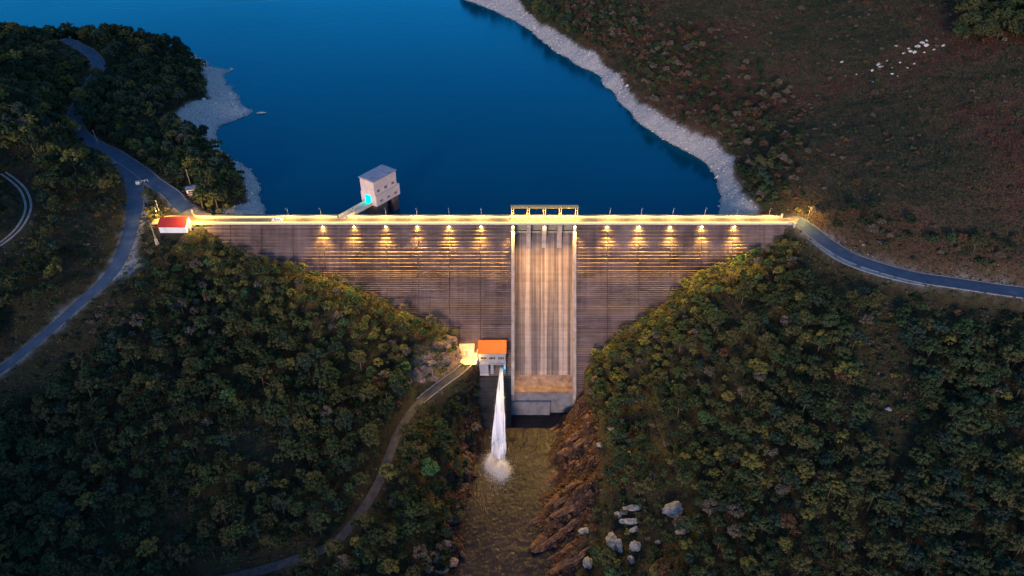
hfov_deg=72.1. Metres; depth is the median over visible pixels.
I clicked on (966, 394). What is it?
broadleaf tree
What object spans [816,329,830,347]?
broadleaf tree
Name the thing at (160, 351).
broadleaf tree
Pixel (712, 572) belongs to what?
broadleaf tree
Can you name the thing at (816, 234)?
road
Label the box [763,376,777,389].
broadleaf tree
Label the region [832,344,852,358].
pine tree
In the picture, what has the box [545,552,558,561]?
rock slab
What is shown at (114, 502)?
pine tree
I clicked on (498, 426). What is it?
water jet
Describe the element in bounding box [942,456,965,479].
pine tree
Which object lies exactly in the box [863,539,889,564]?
pine tree
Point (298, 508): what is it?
broadleaf tree
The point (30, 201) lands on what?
track
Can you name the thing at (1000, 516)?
pine tree
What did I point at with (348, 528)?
access road
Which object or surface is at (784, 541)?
broadleaf tree
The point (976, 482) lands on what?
pine tree
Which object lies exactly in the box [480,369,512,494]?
spray
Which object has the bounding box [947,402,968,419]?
tree
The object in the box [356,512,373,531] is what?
pine tree
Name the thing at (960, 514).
pine tree
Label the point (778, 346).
broadleaf tree
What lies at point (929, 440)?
pine tree
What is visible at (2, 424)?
pine tree
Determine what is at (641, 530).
bush
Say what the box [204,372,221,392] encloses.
pine tree
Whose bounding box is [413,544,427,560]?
broadleaf tree
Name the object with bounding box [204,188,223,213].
pine tree
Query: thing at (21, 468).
pine tree
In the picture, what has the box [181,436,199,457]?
pine tree
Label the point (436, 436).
pine tree
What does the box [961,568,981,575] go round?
pine tree
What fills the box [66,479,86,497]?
pine tree
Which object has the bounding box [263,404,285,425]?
pine tree
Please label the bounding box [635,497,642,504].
bush
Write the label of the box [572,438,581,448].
rock slab
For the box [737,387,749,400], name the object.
broadleaf tree
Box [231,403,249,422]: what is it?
pine tree
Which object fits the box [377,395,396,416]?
pine tree
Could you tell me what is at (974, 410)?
pine tree
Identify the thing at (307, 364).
pine tree
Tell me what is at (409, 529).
pine tree
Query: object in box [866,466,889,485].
pine tree
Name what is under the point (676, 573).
broadleaf tree
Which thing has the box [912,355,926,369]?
broadleaf tree
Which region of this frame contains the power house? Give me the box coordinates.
[478,340,505,375]
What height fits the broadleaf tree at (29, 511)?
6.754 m
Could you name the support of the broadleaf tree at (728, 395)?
on the ground
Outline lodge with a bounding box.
[157,217,190,232]
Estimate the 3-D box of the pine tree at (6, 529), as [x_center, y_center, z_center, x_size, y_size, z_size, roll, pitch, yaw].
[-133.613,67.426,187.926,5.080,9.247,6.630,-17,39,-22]
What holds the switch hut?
on the terrace
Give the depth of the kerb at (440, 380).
247.21 m
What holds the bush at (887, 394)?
on the ground
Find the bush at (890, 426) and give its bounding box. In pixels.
[888,424,896,428]
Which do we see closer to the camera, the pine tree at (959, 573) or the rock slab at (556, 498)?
the pine tree at (959, 573)
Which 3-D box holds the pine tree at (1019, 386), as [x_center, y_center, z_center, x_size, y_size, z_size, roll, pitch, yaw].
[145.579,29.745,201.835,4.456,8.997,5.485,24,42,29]
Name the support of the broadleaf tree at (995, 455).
on the ground
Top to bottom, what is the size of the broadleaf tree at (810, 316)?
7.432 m
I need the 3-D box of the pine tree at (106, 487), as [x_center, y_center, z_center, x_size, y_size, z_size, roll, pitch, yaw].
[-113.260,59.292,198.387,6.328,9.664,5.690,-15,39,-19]
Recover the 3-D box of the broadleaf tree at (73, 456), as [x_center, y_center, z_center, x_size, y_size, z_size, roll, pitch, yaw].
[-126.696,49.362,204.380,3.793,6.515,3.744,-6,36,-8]
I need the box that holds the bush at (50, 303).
[47,299,57,306]
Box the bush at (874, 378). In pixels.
[869,374,876,380]
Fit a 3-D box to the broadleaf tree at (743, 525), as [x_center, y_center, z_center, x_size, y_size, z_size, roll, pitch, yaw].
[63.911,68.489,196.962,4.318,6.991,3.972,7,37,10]
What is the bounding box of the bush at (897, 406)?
[895,404,903,410]
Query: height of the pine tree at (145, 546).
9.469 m
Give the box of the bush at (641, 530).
[637,527,646,533]
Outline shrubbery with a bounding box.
[0,0,1023,575]
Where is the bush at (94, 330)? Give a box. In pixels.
[89,327,96,333]
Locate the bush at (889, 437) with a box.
[886,433,895,441]
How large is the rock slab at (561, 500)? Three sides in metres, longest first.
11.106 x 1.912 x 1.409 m
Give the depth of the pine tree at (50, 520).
189.31 m
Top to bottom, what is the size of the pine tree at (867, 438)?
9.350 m
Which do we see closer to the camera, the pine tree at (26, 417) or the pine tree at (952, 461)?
the pine tree at (952, 461)
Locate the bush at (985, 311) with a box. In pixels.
[981,308,989,314]
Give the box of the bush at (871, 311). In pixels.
[866,308,874,314]
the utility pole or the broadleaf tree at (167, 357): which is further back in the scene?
the utility pole
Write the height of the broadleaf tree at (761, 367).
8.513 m
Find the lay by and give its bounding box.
[808,238,927,286]
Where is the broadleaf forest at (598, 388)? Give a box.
[0,0,1023,575]
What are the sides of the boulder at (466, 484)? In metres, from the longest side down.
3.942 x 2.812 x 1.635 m
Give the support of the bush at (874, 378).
on the ground
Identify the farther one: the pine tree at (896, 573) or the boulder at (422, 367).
the boulder at (422, 367)
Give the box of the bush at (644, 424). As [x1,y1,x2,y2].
[641,421,647,428]
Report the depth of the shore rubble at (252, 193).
358.34 m
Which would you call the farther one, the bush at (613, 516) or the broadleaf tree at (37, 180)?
the broadleaf tree at (37, 180)
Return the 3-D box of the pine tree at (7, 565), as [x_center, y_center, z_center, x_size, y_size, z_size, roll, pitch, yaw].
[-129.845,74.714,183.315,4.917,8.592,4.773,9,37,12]
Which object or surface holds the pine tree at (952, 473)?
on the ground
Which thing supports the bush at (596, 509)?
on the ground
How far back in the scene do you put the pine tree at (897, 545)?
179.31 m
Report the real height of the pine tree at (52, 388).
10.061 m
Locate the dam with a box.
[188,210,795,428]
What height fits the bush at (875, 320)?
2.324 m
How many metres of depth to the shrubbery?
278.81 m
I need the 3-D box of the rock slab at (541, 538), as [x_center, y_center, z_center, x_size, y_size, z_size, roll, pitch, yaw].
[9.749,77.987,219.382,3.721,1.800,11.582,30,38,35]
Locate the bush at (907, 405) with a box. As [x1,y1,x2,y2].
[900,403,908,409]
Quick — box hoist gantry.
[511,205,578,218]
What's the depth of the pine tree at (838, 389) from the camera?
208.47 m
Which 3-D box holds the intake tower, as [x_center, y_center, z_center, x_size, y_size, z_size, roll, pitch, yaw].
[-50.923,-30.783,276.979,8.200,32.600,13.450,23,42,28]
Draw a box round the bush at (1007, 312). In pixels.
[1003,309,1011,314]
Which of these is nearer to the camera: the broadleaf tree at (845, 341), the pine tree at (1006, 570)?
the pine tree at (1006, 570)
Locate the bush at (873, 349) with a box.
[869,347,878,352]
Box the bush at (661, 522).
[658,519,664,525]
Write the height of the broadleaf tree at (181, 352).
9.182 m
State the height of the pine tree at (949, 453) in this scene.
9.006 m
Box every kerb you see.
[63,42,171,205]
[69,38,186,199]
[417,360,465,398]
[424,365,471,403]
[795,226,1023,298]
[800,218,1023,286]
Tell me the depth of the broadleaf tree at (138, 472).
201.78 m
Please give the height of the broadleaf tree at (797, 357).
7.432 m
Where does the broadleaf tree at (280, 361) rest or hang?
on the ground
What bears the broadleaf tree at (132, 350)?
on the ground
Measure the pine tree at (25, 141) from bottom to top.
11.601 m
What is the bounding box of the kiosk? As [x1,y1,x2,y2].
[185,185,196,196]
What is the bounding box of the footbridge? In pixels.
[338,200,372,218]
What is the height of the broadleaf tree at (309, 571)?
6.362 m
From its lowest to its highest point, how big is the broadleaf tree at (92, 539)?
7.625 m
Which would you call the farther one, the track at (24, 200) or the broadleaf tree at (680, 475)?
the track at (24, 200)
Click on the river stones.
(585, 418)
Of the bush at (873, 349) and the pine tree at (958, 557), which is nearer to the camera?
the pine tree at (958, 557)
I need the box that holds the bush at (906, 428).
[900,425,909,431]
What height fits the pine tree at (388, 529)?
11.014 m
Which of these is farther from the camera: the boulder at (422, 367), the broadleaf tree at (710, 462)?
the boulder at (422, 367)
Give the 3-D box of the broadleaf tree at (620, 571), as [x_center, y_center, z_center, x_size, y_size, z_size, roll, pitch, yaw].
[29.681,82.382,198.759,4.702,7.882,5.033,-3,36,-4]
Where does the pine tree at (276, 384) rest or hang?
on the ground
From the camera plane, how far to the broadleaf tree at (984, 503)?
184.59 m
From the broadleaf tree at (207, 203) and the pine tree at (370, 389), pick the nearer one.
the pine tree at (370, 389)
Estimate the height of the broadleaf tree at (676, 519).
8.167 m
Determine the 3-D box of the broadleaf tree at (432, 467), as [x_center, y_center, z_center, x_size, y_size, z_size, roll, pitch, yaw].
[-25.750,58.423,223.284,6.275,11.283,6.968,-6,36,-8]
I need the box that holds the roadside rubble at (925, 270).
[831,238,1018,284]
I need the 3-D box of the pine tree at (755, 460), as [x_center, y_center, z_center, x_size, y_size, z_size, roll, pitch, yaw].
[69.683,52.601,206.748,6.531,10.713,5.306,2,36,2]
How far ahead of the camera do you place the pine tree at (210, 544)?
197.00 m
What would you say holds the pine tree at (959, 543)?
on the ground
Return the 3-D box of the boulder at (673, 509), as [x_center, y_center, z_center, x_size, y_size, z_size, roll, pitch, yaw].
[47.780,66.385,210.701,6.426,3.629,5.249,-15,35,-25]
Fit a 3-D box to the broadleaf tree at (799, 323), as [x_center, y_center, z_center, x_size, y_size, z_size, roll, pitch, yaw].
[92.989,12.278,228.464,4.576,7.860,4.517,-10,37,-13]
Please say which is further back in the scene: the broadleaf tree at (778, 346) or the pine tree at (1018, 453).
the broadleaf tree at (778, 346)
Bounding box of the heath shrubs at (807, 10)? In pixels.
[542,0,1023,284]
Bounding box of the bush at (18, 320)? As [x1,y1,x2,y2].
[14,317,22,322]
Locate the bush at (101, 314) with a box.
[95,312,104,317]
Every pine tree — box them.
[0,419,12,444]
[0,439,11,460]
[0,461,14,481]
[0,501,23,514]
[0,512,9,527]
[0,524,17,544]
[0,532,9,555]
[0,550,8,563]
[0,561,22,575]
[4,407,24,430]
[8,101,31,125]
[12,462,31,480]
[17,434,34,449]
[17,539,40,562]
[21,133,40,152]
[21,411,42,433]
[30,403,53,423]
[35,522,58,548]
[36,491,58,507]
[38,551,59,573]
[39,516,59,538]
[42,437,63,462]
[45,383,66,400]
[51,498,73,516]
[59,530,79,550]
[60,148,83,175]
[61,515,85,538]
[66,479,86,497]
[74,375,101,402]
[74,491,99,512]
[75,427,91,450]
[76,426,98,450]
[78,364,95,385]
[86,450,106,468]
[88,490,109,511]
[90,457,107,477]
[97,482,119,501]
[99,554,120,572]
[105,495,130,519]
[117,427,139,451]
[120,343,142,367]
[131,393,154,416]
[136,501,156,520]
[136,536,158,560]
[148,371,169,388]
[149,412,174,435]
[150,379,169,400]
[150,471,172,494]
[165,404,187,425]
[168,387,190,407]
[171,542,194,566]
[175,377,195,397]
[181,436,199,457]
[185,401,203,422]
[189,380,210,402]
[191,185,206,208]
[197,462,213,480]
[197,539,219,557]
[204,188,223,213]
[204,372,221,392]
[211,500,229,521]
[213,397,232,417]
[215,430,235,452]
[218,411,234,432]
[218,526,239,549]
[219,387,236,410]
[226,517,249,544]
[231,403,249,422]
[234,337,253,361]
[247,519,265,538]
[248,316,268,337]
[252,366,272,387]
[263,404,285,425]
[264,379,284,404]
[272,492,292,515]
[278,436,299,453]
[291,399,311,420]
[295,354,314,377]
[297,419,318,438]
[297,437,314,460]
[298,447,317,466]
[299,424,318,444]
[303,470,324,486]
[308,347,327,371]
[308,475,326,496]
[308,508,330,533]
[314,362,332,379]
[321,368,341,390]
[334,411,353,434]
[348,349,365,370]
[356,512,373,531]
[359,423,378,444]
[360,383,377,401]
[362,433,379,451]
[376,523,396,546]
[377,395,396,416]
[379,463,397,482]
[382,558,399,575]
[388,368,404,388]
[390,381,407,399]
[392,508,409,524]
[394,490,412,506]
[398,440,414,456]
[400,517,420,540]
[402,501,421,520]
[410,439,427,456]
[415,499,432,516]
[431,426,449,440]
[436,435,452,456]
[437,442,453,459]
[608,395,620,415]
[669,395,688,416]
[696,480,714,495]
[697,410,712,424]
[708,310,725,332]
[726,423,744,442]
[728,442,746,465]
[733,467,751,481]
[735,280,754,303]
[740,417,761,440]
[740,452,761,473]
[741,311,760,334]
[743,384,761,406]
[743,474,760,496]
[751,154,772,181]
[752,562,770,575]
[758,331,778,350]
[759,390,778,413]
[768,404,786,427]
[774,417,792,439]
[781,470,800,493]
[785,413,803,435]
[790,432,811,454]
[791,381,811,407]
[792,463,814,484]
[795,393,817,410]
[796,456,814,475]
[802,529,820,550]
[803,434,823,456]
[807,361,823,383]
[817,464,841,482]
[822,478,839,496]
[825,479,846,499]
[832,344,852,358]
[832,359,858,384]
[832,381,849,397]
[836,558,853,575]
[840,442,859,464]
[840,487,863,508]
[842,356,863,374]
[844,477,864,499]
[848,329,868,349]
[850,465,871,485]
[851,401,871,422]
[856,430,875,455]
[856,460,873,475]
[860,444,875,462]
[862,441,889,463]
[862,567,882,575]
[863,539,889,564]
[864,450,885,467]
[864,488,885,510]
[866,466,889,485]
[867,514,888,534]
[871,537,888,558]
[873,499,891,516]
[876,480,893,494]
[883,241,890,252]
[883,568,904,575]
[884,499,903,518]
[887,537,913,564]
[896,545,924,571]
[902,517,923,539]
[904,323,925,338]
[904,468,923,483]
[908,515,925,533]
[910,544,924,557]
[912,500,936,522]
[914,488,939,512]
[914,553,940,575]
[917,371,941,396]
[918,513,945,537]
[919,379,943,398]
[921,433,946,455]
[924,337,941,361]
[924,538,956,561]
[931,496,948,514]
[932,466,960,491]
[935,430,954,453]
[937,364,955,386]
[939,517,959,537]
[941,549,971,568]
[942,444,964,464]
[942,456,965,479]
[943,504,970,526]
[944,569,964,575]
[945,486,968,505]
[946,419,966,441]
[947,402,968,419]
[949,354,969,372]
[950,436,977,461]
[951,539,972,560]
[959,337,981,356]
[959,416,982,439]
[961,405,981,422]
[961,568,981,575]
[962,550,993,575]
[965,356,990,381]
[965,442,989,468]
[970,415,990,428]
[971,474,988,494]
[973,356,995,372]
[975,259,988,272]
[983,518,1007,543]
[984,506,1008,524]
[984,533,1007,554]
[986,478,1009,502]
[989,547,1008,564]
[990,488,1015,506]
[991,565,1015,575]
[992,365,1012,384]
[993,469,1013,487]
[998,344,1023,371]
[999,557,1023,573]
[1002,459,1023,480]
[1003,346,1023,370]
[1004,446,1023,475]
[1006,533,1023,559]
[1007,479,1023,497]
[1012,532,1023,555]
[1013,337,1023,361]
[1013,377,1023,399]
[1014,501,1023,524]
[1015,330,1023,340]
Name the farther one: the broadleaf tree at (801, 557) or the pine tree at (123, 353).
the pine tree at (123, 353)
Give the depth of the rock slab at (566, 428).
249.31 m
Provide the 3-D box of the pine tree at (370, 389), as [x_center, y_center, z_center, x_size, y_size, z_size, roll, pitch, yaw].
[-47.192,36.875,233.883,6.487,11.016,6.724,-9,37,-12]
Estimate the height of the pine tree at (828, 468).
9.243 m
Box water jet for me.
[491,366,505,461]
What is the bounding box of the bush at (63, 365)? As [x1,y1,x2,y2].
[61,363,69,368]
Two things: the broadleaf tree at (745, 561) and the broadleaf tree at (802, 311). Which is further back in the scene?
the broadleaf tree at (802, 311)
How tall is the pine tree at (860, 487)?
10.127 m
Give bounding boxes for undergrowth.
[0,3,1023,575]
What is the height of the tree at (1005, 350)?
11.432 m
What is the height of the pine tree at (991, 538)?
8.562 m
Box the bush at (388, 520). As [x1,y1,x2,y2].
[381,517,392,524]
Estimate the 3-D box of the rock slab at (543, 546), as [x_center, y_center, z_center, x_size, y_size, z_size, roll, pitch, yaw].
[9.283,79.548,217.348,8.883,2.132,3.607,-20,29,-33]
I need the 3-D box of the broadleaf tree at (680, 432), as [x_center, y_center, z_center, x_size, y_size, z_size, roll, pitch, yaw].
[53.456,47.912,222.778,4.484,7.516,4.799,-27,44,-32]
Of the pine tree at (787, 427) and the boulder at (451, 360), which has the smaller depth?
the pine tree at (787, 427)
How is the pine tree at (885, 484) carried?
on the ground
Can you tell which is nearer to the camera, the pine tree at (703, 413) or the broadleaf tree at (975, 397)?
the broadleaf tree at (975, 397)
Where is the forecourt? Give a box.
[151,213,210,224]
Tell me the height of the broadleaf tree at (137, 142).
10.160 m
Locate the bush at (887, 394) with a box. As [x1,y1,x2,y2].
[882,391,890,397]
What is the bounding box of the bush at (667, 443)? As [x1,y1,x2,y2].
[663,441,671,446]
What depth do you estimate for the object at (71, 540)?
188.58 m
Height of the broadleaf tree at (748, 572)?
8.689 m
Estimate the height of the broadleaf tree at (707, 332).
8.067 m
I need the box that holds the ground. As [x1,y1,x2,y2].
[0,0,1023,575]
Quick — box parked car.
[271,217,283,220]
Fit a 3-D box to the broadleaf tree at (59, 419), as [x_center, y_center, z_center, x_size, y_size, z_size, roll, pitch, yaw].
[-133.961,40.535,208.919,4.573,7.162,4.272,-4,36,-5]
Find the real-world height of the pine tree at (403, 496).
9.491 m
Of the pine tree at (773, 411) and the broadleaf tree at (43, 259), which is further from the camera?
the broadleaf tree at (43, 259)
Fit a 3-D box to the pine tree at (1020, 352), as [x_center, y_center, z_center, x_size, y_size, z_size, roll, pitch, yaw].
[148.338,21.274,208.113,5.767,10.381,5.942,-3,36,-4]
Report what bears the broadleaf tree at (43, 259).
on the ground
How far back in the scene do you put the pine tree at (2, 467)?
197.03 m
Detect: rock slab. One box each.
[528,515,540,525]
[529,532,547,548]
[530,538,548,552]
[544,498,553,507]
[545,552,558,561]
[546,471,558,482]
[546,531,564,544]
[548,532,565,545]
[549,423,558,430]
[549,506,567,517]
[550,558,570,573]
[552,494,560,505]
[554,494,567,505]
[557,447,569,454]
[558,526,574,532]
[560,539,576,554]
[561,533,578,547]
[562,424,571,433]
[562,447,572,455]
[563,504,577,514]
[565,431,576,442]
[565,431,578,442]
[565,480,579,488]
[565,517,577,531]
[570,545,591,563]
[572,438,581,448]
[574,436,584,448]
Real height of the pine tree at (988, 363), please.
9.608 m
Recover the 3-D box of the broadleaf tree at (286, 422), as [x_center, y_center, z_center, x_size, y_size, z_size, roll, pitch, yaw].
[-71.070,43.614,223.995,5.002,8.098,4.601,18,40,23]
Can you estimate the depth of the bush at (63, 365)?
219.29 m
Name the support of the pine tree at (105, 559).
on the ground
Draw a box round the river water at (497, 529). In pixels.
[455,412,564,575]
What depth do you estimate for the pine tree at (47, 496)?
192.82 m
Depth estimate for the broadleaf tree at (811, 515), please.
192.10 m
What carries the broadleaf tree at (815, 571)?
on the ground
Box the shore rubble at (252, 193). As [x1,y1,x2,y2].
[177,0,755,213]
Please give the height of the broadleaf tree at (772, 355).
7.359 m
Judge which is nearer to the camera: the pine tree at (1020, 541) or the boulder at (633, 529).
the pine tree at (1020, 541)
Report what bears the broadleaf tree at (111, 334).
on the ground
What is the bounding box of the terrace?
[460,349,477,364]
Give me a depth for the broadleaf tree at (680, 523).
201.09 m
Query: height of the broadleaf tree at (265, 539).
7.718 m
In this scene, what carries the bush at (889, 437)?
on the ground
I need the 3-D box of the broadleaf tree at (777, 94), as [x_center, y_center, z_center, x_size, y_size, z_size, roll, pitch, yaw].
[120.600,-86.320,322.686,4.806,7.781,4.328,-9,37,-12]
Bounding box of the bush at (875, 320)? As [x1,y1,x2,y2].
[873,318,879,323]
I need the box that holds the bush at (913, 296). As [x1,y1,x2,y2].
[910,294,918,299]
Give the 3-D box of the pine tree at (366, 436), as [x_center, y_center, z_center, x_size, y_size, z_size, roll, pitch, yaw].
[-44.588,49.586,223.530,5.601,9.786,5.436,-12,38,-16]
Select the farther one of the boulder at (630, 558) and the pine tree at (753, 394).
the pine tree at (753, 394)
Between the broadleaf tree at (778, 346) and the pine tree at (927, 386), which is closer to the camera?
the pine tree at (927, 386)
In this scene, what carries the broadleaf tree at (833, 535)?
on the ground
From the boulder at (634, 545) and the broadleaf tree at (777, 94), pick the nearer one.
the boulder at (634, 545)
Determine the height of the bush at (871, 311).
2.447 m
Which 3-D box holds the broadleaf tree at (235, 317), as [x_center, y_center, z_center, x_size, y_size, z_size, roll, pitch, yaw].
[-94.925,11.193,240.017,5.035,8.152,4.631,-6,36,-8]
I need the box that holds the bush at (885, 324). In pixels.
[881,321,891,327]
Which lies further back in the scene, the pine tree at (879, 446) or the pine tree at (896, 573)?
the pine tree at (879, 446)
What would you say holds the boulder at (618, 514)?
on the ground
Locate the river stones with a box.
[431,372,601,575]
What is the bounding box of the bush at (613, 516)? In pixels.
[609,513,617,518]
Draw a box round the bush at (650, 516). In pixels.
[646,513,654,520]
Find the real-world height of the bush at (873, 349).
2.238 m
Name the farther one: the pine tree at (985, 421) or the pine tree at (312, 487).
the pine tree at (312, 487)
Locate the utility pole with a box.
[148,222,158,244]
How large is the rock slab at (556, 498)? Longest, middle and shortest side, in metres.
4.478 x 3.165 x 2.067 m
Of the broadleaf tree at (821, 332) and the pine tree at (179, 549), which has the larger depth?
the broadleaf tree at (821, 332)
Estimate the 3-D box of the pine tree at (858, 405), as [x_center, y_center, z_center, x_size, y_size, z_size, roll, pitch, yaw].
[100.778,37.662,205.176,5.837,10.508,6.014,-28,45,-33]
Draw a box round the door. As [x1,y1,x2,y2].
[365,194,370,203]
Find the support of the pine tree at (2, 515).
on the ground
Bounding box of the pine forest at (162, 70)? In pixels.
[0,0,1023,575]
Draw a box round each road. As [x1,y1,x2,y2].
[0,160,142,373]
[61,39,193,212]
[194,219,796,222]
[219,364,470,575]
[796,219,1023,296]
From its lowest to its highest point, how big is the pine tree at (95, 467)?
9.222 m
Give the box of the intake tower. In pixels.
[358,164,399,213]
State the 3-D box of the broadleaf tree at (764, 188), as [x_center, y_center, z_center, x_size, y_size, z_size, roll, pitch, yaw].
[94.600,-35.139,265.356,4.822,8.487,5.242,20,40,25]
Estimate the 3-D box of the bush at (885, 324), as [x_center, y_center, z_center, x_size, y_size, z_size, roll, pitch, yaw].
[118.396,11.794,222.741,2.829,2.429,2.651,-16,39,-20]
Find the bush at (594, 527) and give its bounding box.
[591,523,597,531]
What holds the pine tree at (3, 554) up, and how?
on the ground
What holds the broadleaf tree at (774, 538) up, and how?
on the ground
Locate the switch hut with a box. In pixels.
[459,344,474,354]
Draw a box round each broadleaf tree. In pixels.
[4,396,22,407]
[6,131,22,148]
[23,504,37,516]
[32,175,46,190]
[38,254,52,266]
[41,170,61,191]
[48,256,61,271]
[50,414,67,430]
[59,127,75,139]
[66,448,79,463]
[81,534,97,551]
[105,330,121,348]
[116,337,133,355]
[122,342,138,361]
[123,556,137,568]
[128,138,142,150]
[128,463,145,481]
[129,312,144,331]
[151,347,167,363]
[162,352,175,368]
[166,464,179,476]
[169,448,183,465]
[173,297,187,313]
[176,344,195,356]
[180,366,197,384]
[182,357,196,375]
[189,357,204,376]
[196,517,215,533]
[196,526,212,539]
[205,200,212,209]
[220,308,236,323]
[226,309,239,321]
[235,319,249,336]
[258,532,274,547]
[271,535,282,548]
[274,357,286,372]
[277,330,291,343]
[278,414,293,427]
[280,528,292,543]
[282,427,296,439]
[287,499,298,511]
[289,500,306,518]
[294,565,307,575]
[299,545,315,564]
[301,548,317,566]
[302,566,314,575]
[306,501,324,514]
[318,405,333,417]
[318,484,329,499]
[320,490,336,503]
[329,498,343,514]
[331,561,343,575]
[333,388,347,405]
[336,553,349,568]
[339,408,350,415]
[342,459,355,473]
[346,384,360,401]
[346,558,361,572]
[357,388,366,403]
[360,528,385,554]
[362,402,376,417]
[362,552,375,565]
[366,515,378,527]
[376,562,390,575]
[393,522,405,534]
[394,526,405,539]
[405,566,419,575]
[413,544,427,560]
[421,457,439,480]
[422,515,435,529]
[433,417,448,429]
[592,545,607,561]
[597,547,616,565]
[603,565,616,575]
[612,567,625,575]
[613,445,626,456]
[618,451,631,464]
[633,480,644,495]
[649,562,662,575]
[654,557,669,575]
[670,569,686,575]
[672,515,686,530]
[673,456,688,471]
[674,334,689,352]
[674,429,689,442]
[675,516,690,534]
[676,471,688,487]
[678,452,690,462]
[678,534,689,544]
[679,420,691,432]
[679,538,694,553]
[683,470,695,481]
[683,550,697,565]
[684,516,697,530]
[685,336,698,352]
[685,384,697,394]
[689,564,706,575]
[693,541,712,559]
[694,496,704,509]
[696,536,708,550]
[699,329,711,342]
[702,498,717,516]
[702,555,714,566]
[703,488,719,504]
[704,454,716,468]
[705,568,718,575]
[710,511,726,531]
[712,532,727,548]
[718,498,734,515]
[721,390,734,404]
[722,548,736,562]
[724,565,739,575]
[726,502,743,520]
[727,523,742,539]
[728,493,744,509]
[730,356,744,372]
[735,522,748,537]
[736,428,751,443]
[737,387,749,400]
[738,360,752,377]
[740,555,758,572]
[743,562,760,575]
[747,358,760,375]
[752,361,768,375]
[753,371,766,385]
[755,312,768,330]
[757,516,769,532]
[758,183,770,198]
[762,551,778,567]
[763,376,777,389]
[764,522,777,536]
[766,535,779,549]
[767,341,783,359]
[767,351,782,364]
[768,513,782,527]
[772,92,781,103]
[774,484,789,494]
[777,283,790,290]
[778,536,793,550]
[780,514,796,528]
[788,350,801,361]
[789,312,800,322]
[789,552,812,573]
[792,315,806,327]
[797,309,809,326]
[801,507,815,522]
[803,312,817,328]
[807,354,820,364]
[809,563,823,575]
[810,541,827,559]
[814,335,830,352]
[814,469,829,486]
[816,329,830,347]
[817,313,835,328]
[819,453,834,469]
[825,531,839,545]
[827,330,842,349]
[830,518,845,532]
[834,370,851,383]
[835,539,851,553]
[837,323,855,337]
[839,319,850,325]
[840,337,853,346]
[840,537,854,551]
[843,464,854,478]
[852,295,869,314]
[852,561,866,575]
[867,564,884,574]
[880,488,900,506]
[894,534,908,547]
[897,495,909,510]
[902,482,922,501]
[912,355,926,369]
[924,364,938,372]
[927,367,944,380]
[930,387,944,401]
[942,397,958,413]
[943,540,954,552]
[944,347,964,367]
[947,403,960,420]
[951,321,968,334]
[953,371,966,387]
[954,382,970,395]
[957,388,975,403]
[957,519,973,534]
[958,318,973,327]
[960,373,976,388]
[960,400,974,411]
[968,393,985,405]
[970,234,987,252]
[972,497,990,514]
[975,373,993,390]
[981,397,994,407]
[981,405,997,416]
[982,391,996,406]
[990,451,1008,467]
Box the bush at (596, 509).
[592,506,599,511]
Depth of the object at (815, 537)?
187.28 m
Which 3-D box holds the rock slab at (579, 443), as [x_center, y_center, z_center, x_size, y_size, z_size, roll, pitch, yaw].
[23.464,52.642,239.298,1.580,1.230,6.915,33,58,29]
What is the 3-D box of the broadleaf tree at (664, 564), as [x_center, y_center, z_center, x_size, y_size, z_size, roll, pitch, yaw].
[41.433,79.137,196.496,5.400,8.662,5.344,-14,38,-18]
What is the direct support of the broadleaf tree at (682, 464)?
on the ground
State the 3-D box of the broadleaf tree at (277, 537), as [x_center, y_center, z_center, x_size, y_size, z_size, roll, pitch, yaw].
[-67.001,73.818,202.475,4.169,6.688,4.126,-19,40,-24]
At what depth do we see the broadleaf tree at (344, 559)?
196.31 m
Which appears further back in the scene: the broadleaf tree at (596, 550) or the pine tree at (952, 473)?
the broadleaf tree at (596, 550)
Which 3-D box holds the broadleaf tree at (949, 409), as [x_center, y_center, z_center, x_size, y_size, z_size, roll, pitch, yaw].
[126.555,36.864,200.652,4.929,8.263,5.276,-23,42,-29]
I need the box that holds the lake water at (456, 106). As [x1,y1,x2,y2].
[0,0,720,213]
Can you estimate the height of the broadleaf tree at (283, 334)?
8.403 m
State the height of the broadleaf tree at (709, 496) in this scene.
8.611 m
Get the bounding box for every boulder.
[411,370,419,375]
[419,364,428,369]
[427,359,436,363]
[430,551,439,563]
[435,567,448,573]
[442,539,451,547]
[446,358,454,362]
[449,557,458,566]
[457,352,462,358]
[462,482,468,487]
[464,467,469,473]
[578,527,588,534]
[583,556,592,568]
[605,532,616,550]
[613,538,622,553]
[614,511,621,517]
[619,518,637,524]
[622,505,641,510]
[627,555,633,564]
[628,526,637,532]
[629,540,640,550]
[662,501,683,517]
[675,529,689,534]
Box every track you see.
[0,172,31,245]
[0,173,26,242]
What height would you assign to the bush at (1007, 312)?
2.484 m
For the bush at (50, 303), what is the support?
on the ground
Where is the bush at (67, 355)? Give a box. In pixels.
[63,353,71,359]
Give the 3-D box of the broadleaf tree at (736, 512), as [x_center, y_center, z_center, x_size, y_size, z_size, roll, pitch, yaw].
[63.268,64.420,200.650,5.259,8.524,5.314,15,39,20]
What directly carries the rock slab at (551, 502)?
on the ground
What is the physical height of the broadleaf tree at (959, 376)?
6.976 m
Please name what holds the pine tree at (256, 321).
on the ground
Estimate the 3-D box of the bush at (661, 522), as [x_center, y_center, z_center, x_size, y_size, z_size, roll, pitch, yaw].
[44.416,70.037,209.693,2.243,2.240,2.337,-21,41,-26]
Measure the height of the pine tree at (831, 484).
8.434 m

